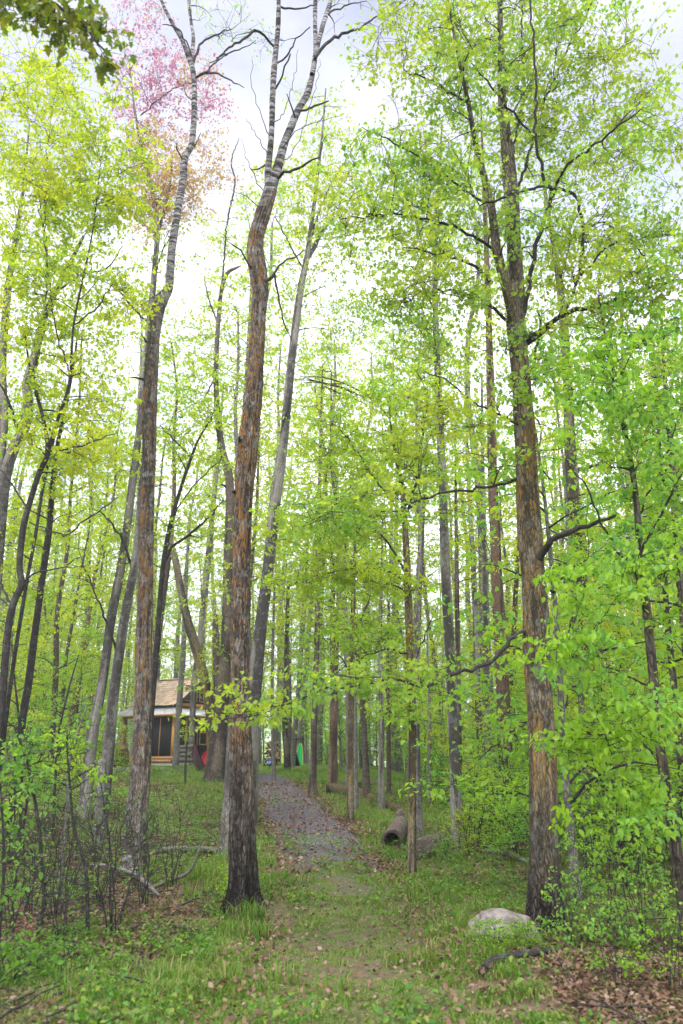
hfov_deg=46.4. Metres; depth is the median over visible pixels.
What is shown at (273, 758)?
tree
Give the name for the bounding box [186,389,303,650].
forest tree
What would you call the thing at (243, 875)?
aspen tree
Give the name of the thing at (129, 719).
forest tree
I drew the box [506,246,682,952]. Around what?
maple sapling
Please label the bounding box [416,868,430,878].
shrub
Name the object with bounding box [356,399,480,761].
forest tree
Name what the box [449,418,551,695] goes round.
forest tree
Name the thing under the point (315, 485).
forest tree
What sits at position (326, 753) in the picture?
shrub
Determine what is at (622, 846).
slender shrub
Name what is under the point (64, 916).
bare bush
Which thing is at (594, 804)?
shrub
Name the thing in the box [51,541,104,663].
forest tree
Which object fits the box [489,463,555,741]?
forest tree
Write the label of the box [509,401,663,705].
forest tree
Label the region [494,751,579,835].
shrub
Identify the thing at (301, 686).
forest tree
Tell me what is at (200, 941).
ground plants
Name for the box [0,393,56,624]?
forest tree
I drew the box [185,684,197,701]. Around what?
window
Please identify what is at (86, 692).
young maple
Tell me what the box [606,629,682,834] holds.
young maple
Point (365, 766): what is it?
tree
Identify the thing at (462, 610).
tree
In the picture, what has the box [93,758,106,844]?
tree snag
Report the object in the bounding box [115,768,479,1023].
path
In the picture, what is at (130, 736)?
forest tree
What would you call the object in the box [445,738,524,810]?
shrub
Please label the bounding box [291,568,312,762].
forest tree
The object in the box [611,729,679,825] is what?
shrub
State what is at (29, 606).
young maple
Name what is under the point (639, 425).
forest tree
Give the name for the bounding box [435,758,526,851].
shrub
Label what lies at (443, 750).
shrub
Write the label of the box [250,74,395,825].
maple tree
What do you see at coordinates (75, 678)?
young maple
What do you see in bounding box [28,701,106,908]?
sapling
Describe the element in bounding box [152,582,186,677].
forest tree
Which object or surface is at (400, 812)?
rock
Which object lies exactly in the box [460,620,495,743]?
young maple
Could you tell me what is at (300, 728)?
maple tree
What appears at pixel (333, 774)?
maple tree
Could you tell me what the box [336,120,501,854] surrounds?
maple tree
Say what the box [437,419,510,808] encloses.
maple tree
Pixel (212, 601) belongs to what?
forest tree
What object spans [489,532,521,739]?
forest tree
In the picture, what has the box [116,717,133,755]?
young maple
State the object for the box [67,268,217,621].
forest tree
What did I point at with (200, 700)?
window
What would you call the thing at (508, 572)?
young maple
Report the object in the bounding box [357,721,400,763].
shrub
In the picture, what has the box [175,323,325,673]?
forest tree
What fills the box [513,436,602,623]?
forest tree
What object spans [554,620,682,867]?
young maple
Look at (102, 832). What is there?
bare bush
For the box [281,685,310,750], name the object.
young maple
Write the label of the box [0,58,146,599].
maple tree
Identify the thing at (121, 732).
shrub
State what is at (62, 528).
forest tree
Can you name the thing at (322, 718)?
young maple
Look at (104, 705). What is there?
young maple
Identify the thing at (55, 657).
tree
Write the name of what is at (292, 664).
young maple
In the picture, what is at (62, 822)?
bare bush
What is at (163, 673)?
young maple
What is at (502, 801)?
shrub
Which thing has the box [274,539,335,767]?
maple tree
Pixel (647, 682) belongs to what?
young maple
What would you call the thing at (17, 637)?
maple tree
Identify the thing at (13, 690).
young maple
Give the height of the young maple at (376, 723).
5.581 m
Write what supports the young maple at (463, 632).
on the ground at (494, 1009)
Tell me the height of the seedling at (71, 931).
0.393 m
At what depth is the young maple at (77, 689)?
24.14 m
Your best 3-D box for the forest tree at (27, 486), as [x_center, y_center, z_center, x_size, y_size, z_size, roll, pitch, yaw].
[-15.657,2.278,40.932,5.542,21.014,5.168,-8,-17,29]
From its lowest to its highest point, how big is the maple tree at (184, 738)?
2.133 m
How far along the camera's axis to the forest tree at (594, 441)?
34.55 m
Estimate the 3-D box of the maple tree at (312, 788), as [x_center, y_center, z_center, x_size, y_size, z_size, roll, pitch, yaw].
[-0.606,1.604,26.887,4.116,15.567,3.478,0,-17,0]
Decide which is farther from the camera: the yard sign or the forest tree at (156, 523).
the forest tree at (156, 523)
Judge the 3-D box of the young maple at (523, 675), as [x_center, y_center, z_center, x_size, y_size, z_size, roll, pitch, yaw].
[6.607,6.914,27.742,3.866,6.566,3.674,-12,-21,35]
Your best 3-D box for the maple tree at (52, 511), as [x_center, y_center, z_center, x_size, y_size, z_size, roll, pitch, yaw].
[-5.481,0.884,15.643,3.120,10.957,3.373,14,-22,-39]
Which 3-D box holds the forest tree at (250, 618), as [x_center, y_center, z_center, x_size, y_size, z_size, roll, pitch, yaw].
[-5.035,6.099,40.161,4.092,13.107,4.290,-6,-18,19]
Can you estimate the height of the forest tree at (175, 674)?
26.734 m
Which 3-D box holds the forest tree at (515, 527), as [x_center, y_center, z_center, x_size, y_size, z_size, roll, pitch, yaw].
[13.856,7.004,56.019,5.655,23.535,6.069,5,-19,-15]
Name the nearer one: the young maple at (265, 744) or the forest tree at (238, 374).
the forest tree at (238, 374)
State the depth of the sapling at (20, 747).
7.88 m
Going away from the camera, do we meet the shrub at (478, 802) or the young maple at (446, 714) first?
the shrub at (478, 802)
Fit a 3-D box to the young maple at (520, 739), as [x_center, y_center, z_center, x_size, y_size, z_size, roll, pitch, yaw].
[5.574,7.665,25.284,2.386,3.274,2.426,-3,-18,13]
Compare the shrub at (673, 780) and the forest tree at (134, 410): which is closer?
the shrub at (673, 780)
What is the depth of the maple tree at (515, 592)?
25.29 m
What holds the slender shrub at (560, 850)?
on the ground at (494, 1009)
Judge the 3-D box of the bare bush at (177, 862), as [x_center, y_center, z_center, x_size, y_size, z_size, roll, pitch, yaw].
[-2.283,4.369,10.514,1.219,1.470,1.318,-9,-19,26]
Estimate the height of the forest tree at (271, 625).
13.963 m
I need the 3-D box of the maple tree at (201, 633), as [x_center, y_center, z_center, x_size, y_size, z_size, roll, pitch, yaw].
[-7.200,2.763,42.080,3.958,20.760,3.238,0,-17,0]
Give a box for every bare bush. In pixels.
[0,791,44,863]
[0,792,101,916]
[0,821,66,932]
[1,807,118,919]
[2,780,43,824]
[3,824,129,942]
[4,788,112,872]
[27,775,80,835]
[39,778,191,934]
[47,799,166,906]
[71,808,124,862]
[73,782,198,907]
[122,783,224,891]
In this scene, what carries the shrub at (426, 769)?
on the ground at (494, 1009)
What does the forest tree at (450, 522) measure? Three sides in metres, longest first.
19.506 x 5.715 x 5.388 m
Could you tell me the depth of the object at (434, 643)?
47.37 m
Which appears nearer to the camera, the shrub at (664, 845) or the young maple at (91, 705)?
the shrub at (664, 845)
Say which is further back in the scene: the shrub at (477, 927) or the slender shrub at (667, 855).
the slender shrub at (667, 855)
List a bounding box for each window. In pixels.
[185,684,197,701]
[199,686,203,702]
[199,732,206,744]
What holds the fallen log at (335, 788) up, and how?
on the ground at (494, 1009)
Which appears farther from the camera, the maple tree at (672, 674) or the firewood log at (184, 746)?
the firewood log at (184, 746)
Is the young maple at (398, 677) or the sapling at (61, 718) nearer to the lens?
the sapling at (61, 718)
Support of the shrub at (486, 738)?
on the ground at (494, 1009)
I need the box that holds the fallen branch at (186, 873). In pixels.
[148,838,202,891]
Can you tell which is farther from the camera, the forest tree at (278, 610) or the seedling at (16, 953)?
the forest tree at (278, 610)
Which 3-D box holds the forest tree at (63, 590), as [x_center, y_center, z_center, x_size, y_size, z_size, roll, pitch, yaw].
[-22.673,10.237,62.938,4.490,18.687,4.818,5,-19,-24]
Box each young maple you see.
[0,490,85,729]
[0,520,79,724]
[0,550,53,722]
[0,554,59,716]
[0,595,79,761]
[5,688,39,750]
[8,637,96,745]
[20,588,70,709]
[25,636,129,771]
[26,647,120,778]
[35,623,119,770]
[49,628,124,758]
[57,672,122,740]
[64,635,133,745]
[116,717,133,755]
[127,646,171,762]
[160,632,190,678]
[261,689,281,762]
[262,586,329,723]
[274,614,329,763]
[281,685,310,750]
[283,580,378,770]
[305,681,343,762]
[317,661,378,753]
[322,613,402,767]
[323,690,373,747]
[344,667,407,766]
[368,576,437,727]
[370,656,446,757]
[371,543,491,802]
[378,671,447,778]
[384,320,682,906]
[391,699,441,770]
[398,620,475,786]
[402,664,473,775]
[420,617,472,743]
[421,627,494,762]
[422,662,524,790]
[458,342,682,854]
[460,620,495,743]
[461,630,527,751]
[461,638,608,800]
[464,654,570,796]
[467,504,618,799]
[468,682,526,749]
[480,619,566,761]
[490,561,551,742]
[497,701,527,765]
[510,580,674,790]
[523,509,682,833]
[543,370,682,791]
[550,567,645,762]
[550,583,631,743]
[552,643,642,773]
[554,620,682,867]
[575,304,682,728]
[588,424,682,730]
[591,558,681,794]
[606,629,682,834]
[629,595,677,732]
[634,613,680,812]
[642,660,682,802]
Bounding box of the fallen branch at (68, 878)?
[47,874,90,888]
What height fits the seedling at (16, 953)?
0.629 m
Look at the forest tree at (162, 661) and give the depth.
48.49 m
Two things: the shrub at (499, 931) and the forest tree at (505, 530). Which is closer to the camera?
the shrub at (499, 931)
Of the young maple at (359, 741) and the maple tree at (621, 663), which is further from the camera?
the young maple at (359, 741)
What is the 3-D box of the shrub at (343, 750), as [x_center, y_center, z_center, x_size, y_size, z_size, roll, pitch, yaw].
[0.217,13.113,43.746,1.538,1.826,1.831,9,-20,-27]
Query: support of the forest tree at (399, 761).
on the ground at (494, 1009)
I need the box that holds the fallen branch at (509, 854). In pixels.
[478,849,528,863]
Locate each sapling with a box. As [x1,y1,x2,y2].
[0,717,89,933]
[0,722,54,918]
[0,755,50,938]
[6,640,57,840]
[28,655,90,830]
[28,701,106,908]
[42,728,114,940]
[89,779,124,893]
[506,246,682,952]
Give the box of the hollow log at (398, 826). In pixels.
[381,816,407,847]
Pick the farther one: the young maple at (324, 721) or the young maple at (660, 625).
the young maple at (324, 721)
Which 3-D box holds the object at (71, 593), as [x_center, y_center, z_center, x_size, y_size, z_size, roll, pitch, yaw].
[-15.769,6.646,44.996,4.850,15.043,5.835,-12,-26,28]
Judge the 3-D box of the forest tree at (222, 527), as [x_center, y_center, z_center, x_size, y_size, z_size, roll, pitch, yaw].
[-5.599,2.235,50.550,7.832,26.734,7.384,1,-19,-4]
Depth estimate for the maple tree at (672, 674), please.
13.20 m
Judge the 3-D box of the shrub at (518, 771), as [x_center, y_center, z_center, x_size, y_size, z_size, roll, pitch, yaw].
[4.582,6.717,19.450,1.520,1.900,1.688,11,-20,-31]
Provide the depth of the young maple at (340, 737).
34.04 m
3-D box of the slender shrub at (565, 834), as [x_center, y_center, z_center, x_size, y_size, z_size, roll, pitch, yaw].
[2.522,3.596,7.651,0.973,1.068,0.820,-9,-19,27]
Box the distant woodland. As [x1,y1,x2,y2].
[5,650,513,773]
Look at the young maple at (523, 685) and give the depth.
22.43 m
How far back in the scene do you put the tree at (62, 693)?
27.12 m
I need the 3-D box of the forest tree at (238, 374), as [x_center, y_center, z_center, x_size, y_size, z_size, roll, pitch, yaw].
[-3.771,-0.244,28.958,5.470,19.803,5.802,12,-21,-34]
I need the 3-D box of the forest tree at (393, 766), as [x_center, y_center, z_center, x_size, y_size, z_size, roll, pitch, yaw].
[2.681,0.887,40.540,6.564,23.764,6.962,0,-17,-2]
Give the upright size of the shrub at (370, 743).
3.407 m
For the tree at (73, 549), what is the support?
on the ground at (494, 1009)
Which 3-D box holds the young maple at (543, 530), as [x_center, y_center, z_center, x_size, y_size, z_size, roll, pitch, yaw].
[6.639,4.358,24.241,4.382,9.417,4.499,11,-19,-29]
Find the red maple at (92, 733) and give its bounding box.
[68,0,245,819]
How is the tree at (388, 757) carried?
on the ground at (494, 1009)
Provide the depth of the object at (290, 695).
46.08 m
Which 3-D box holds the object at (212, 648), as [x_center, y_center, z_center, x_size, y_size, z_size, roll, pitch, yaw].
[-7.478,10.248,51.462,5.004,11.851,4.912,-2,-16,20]
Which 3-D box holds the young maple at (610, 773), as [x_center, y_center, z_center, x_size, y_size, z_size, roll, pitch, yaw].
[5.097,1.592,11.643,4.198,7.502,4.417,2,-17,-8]
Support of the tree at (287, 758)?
on the ground at (494, 1009)
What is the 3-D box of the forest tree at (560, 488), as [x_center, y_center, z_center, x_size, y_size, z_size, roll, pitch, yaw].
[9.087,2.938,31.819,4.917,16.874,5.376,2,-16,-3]
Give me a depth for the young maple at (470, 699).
20.99 m
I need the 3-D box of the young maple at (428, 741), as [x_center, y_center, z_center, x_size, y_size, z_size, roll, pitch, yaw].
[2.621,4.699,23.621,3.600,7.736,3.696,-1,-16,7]
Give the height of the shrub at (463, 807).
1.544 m
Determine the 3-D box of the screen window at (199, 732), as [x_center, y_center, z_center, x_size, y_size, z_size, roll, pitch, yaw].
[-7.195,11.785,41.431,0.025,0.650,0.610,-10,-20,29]
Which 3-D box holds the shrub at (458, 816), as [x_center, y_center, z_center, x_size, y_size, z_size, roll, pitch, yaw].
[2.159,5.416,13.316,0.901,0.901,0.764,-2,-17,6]
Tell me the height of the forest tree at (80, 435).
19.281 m
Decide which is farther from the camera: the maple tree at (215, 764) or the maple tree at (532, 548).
the maple tree at (215, 764)
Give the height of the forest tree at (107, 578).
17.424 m
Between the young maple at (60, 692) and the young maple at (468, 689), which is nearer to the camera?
the young maple at (60, 692)
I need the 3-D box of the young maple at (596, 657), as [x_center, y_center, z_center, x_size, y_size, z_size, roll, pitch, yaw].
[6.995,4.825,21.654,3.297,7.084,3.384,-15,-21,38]
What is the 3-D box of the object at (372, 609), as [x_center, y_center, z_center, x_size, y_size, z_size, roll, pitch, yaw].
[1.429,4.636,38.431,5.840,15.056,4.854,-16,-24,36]
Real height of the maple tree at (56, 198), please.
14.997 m
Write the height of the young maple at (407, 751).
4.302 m
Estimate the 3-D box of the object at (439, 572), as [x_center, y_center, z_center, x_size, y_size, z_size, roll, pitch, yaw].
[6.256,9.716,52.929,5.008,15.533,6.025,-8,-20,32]
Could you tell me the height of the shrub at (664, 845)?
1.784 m
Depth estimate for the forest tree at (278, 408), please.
46.19 m
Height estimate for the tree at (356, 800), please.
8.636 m
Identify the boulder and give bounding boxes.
[468,908,542,942]
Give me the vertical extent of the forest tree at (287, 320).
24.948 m
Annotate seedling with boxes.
[0,928,74,989]
[3,935,101,975]
[46,915,108,951]
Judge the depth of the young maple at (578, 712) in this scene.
23.25 m
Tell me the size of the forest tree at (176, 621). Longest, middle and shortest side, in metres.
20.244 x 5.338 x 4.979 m
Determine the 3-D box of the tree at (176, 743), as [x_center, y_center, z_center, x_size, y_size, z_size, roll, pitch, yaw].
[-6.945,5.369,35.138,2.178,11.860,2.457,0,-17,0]
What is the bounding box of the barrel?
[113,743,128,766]
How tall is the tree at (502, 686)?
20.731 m
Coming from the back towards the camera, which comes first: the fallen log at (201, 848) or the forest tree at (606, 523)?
the forest tree at (606, 523)
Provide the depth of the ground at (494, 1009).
9.84 m
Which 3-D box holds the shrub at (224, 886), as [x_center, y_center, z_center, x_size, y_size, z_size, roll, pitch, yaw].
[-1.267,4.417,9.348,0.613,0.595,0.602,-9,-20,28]
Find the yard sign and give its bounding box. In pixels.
[266,759,270,768]
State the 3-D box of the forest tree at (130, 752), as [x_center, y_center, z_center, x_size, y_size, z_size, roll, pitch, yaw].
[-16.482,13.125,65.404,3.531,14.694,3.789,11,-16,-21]
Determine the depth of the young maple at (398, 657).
44.02 m
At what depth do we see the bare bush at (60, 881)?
8.15 m
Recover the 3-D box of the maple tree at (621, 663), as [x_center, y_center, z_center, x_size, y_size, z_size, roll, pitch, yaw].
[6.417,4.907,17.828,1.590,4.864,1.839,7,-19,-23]
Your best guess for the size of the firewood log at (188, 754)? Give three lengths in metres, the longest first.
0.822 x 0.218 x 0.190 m
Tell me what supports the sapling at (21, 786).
on the ground at (494, 1009)
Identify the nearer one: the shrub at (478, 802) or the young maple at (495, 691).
the shrub at (478, 802)
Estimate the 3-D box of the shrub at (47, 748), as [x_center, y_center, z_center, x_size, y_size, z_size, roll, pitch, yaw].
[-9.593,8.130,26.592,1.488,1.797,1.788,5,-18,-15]
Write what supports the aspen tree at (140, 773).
on the ground at (494, 1009)
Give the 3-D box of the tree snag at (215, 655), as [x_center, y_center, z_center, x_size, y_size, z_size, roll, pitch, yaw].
[-4.812,7.165,31.104,0.768,6.428,0.511,0,-17,0]
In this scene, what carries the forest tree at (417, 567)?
on the ground at (494, 1009)
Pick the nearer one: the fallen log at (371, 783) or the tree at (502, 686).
the tree at (502, 686)
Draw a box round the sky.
[0,0,682,762]
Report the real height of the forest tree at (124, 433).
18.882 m
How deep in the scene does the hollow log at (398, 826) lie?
15.27 m
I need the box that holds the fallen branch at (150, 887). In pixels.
[89,863,159,896]
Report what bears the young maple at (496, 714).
on the ground at (494, 1009)
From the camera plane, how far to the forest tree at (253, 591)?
59.67 m
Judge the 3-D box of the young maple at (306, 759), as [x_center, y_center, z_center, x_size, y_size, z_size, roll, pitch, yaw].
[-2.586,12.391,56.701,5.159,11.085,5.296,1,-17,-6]
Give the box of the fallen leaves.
[0,771,682,1023]
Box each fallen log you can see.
[2,797,51,829]
[156,846,217,853]
[198,821,220,828]
[326,783,407,813]
[339,781,393,785]
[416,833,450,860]
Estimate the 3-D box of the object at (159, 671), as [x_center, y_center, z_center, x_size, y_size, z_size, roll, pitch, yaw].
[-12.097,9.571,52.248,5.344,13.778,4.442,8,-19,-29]
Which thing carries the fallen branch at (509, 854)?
on the ground at (494, 1009)
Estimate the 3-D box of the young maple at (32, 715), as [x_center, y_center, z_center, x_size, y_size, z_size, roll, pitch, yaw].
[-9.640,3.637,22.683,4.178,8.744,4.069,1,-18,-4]
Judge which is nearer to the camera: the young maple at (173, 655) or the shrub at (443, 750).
the shrub at (443, 750)
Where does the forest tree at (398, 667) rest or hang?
on the ground at (494, 1009)
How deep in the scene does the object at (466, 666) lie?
53.25 m
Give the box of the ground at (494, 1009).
[1,762,682,1023]
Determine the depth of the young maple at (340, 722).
47.36 m
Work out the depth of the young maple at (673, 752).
13.68 m
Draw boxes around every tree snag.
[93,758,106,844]
[212,614,219,702]
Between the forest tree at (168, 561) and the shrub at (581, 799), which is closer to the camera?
the shrub at (581, 799)
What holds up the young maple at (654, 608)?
on the ground at (494, 1009)
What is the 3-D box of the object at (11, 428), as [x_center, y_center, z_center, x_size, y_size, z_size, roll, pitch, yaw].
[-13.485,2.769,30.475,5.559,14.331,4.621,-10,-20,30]
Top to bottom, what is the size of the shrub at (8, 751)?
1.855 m
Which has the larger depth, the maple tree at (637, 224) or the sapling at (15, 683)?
the maple tree at (637, 224)
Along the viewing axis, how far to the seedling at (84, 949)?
6.18 m
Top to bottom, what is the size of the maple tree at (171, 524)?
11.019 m
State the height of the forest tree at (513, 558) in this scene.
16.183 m
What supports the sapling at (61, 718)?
on the ground at (494, 1009)
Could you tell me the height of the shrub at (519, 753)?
2.726 m
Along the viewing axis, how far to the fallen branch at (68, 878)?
9.98 m
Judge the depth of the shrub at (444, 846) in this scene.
13.10 m
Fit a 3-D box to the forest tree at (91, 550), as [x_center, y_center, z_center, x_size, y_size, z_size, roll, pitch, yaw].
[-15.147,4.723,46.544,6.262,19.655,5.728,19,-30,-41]
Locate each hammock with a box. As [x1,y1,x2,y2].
[190,735,207,768]
[290,738,303,765]
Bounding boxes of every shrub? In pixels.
[3,728,26,768]
[23,755,59,784]
[23,759,62,793]
[33,729,65,772]
[52,728,129,799]
[76,738,126,770]
[96,725,132,766]
[208,863,261,906]
[309,737,343,763]
[309,743,337,762]
[337,738,345,763]
[342,712,384,765]
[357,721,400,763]
[392,723,448,772]
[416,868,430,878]
[420,742,462,800]
[421,755,448,793]
[421,762,436,779]
[422,770,499,835]
[422,775,468,811]
[423,739,467,791]
[433,834,464,860]
[435,729,520,801]
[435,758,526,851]
[439,720,578,840]
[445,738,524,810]
[445,808,491,854]
[449,766,528,842]
[459,724,527,820]
[464,792,528,857]
[466,917,500,942]
[473,797,525,841]
[473,917,518,950]
[490,747,528,808]
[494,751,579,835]
[500,915,548,948]
[504,922,539,951]
[526,800,582,861]
[531,864,619,947]
[549,888,673,984]
[555,828,681,941]
[558,768,630,839]
[558,788,619,876]
[558,827,656,929]
[559,776,656,860]
[578,779,682,877]
[590,763,674,854]
[593,730,676,843]
[604,781,682,893]
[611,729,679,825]
[617,867,682,994]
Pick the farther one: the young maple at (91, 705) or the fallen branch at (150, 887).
the young maple at (91, 705)
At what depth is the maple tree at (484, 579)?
22.54 m
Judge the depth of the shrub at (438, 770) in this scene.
23.06 m
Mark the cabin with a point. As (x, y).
(163, 730)
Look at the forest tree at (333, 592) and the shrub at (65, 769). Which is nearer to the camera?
the shrub at (65, 769)
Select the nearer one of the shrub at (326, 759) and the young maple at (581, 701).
the young maple at (581, 701)
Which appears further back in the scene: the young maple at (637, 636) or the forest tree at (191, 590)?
the forest tree at (191, 590)
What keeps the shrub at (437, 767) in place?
on the ground at (494, 1009)
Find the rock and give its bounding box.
[395,808,404,817]
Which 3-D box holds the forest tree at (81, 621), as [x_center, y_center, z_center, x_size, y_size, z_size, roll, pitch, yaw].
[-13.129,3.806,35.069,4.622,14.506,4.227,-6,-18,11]
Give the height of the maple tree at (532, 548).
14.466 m
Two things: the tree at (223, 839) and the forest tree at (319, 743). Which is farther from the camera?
the forest tree at (319, 743)
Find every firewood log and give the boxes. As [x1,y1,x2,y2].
[171,757,188,761]
[180,744,192,748]
[180,752,191,756]
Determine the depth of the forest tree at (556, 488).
37.34 m
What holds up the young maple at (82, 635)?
on the ground at (494, 1009)
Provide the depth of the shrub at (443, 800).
21.20 m
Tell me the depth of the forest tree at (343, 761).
63.81 m
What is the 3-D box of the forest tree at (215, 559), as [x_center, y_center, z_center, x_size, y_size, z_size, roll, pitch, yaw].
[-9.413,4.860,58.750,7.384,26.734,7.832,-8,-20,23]
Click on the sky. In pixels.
(237, 66)
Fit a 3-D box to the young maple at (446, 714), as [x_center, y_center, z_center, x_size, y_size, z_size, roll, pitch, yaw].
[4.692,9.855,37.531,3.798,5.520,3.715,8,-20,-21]
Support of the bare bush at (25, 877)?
on the ground at (494, 1009)
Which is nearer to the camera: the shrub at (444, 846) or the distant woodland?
the shrub at (444, 846)
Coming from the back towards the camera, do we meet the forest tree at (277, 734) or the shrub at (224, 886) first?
the forest tree at (277, 734)
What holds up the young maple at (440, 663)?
on the ground at (494, 1009)
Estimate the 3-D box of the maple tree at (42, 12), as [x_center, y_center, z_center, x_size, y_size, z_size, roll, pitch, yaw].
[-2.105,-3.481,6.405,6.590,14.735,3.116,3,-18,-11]
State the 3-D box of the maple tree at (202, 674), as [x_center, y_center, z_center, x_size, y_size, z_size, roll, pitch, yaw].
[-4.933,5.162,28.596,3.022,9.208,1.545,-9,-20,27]
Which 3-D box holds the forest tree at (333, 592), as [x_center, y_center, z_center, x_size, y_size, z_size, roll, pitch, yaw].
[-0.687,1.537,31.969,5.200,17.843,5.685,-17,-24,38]
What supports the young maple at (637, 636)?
on the ground at (494, 1009)
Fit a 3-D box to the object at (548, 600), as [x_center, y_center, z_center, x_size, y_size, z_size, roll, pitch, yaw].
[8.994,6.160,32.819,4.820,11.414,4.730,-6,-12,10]
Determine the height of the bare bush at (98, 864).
1.296 m
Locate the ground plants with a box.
[0,764,681,1023]
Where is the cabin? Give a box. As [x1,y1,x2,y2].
[117,677,213,765]
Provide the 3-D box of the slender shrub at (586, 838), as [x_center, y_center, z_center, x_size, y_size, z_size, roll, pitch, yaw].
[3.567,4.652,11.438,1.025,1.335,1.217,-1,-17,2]
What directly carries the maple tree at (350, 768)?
on the ground at (494, 1009)
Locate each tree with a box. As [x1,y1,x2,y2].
[0,0,137,86]
[0,12,174,751]
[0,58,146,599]
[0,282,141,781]
[0,345,80,644]
[0,390,103,770]
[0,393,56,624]
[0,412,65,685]
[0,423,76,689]
[0,441,97,766]
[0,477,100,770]
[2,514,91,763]
[4,365,87,764]
[5,305,159,842]
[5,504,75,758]
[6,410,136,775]
[7,467,84,670]
[12,371,175,770]
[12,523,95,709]
[16,431,94,718]
[34,428,133,678]
[40,426,160,748]
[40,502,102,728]
[41,534,83,662]
[42,432,170,823]
[43,473,135,749]
[47,437,135,681]
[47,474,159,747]
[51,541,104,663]
[62,430,166,684]
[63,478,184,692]
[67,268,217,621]
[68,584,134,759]
[86,297,258,662]
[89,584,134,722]
[98,377,220,669]
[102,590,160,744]
[103,576,134,721]
[107,525,135,743]
[111,606,135,745]
[114,405,196,762]
[114,600,163,748]
[118,0,255,878]
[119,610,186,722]
[120,640,133,748]
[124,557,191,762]
[124,580,178,721]
[125,601,162,762]
[132,329,244,751]
[152,418,231,762]
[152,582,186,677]
[158,261,313,659]
[160,408,263,663]
[161,566,198,678]
[161,574,197,677]
[166,184,319,591]
[167,534,221,675]
[168,0,682,936]
[169,536,230,745]
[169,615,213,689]
[170,139,283,784]
[170,509,213,768]
[171,156,329,755]
[172,556,214,676]
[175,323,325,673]
[176,393,238,765]
[178,726,191,782]
[181,437,256,687]
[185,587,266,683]
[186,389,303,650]
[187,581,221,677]
[196,363,294,637]
[199,523,285,700]
[205,0,383,916]
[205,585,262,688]
[206,558,222,671]
[208,294,333,642]
[217,713,229,856]
[218,420,311,737]
[219,515,277,701]
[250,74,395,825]
[250,349,487,873]
[251,409,327,756]
[251,482,298,762]
[251,567,297,714]
[251,573,302,780]
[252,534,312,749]
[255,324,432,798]
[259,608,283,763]
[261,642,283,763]
[265,346,391,769]
[265,347,369,795]
[269,353,388,764]
[269,359,364,643]
[269,565,323,762]
[269,582,306,770]
[270,292,408,784]
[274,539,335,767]
[288,455,407,824]
[291,533,326,747]
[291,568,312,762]
[292,567,338,710]
[296,559,350,762]
[302,540,368,783]
[305,308,410,765]
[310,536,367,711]
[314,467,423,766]
[319,504,377,811]
[332,311,459,770]
[335,521,410,809]
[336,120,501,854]
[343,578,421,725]
[347,380,442,772]
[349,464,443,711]
[355,291,480,781]
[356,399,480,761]
[363,580,423,793]
[373,518,424,770]
[378,448,448,666]
[380,320,479,837]
[383,131,544,804]
[401,569,431,764]
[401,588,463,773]
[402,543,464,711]
[410,392,504,765]
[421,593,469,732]
[422,379,513,771]
[425,422,497,803]
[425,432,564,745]
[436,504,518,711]
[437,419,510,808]
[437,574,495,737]
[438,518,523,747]
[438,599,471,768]
[439,95,537,827]
[449,374,516,777]
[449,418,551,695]
[466,120,682,841]
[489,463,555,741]
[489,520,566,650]
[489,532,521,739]
[500,500,519,722]
[501,468,552,605]
[503,385,624,693]
[504,506,564,633]
[507,390,603,769]
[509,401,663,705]
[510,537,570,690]
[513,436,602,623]
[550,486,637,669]
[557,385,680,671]
[557,413,656,675]
[561,323,670,669]
[579,467,639,672]
[590,122,681,761]
[593,620,665,809]
[596,342,682,837]
[598,339,682,613]
[607,316,682,653]
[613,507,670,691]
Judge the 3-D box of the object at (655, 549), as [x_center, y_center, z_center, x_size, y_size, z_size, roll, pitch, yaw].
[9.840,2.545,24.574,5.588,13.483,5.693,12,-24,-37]

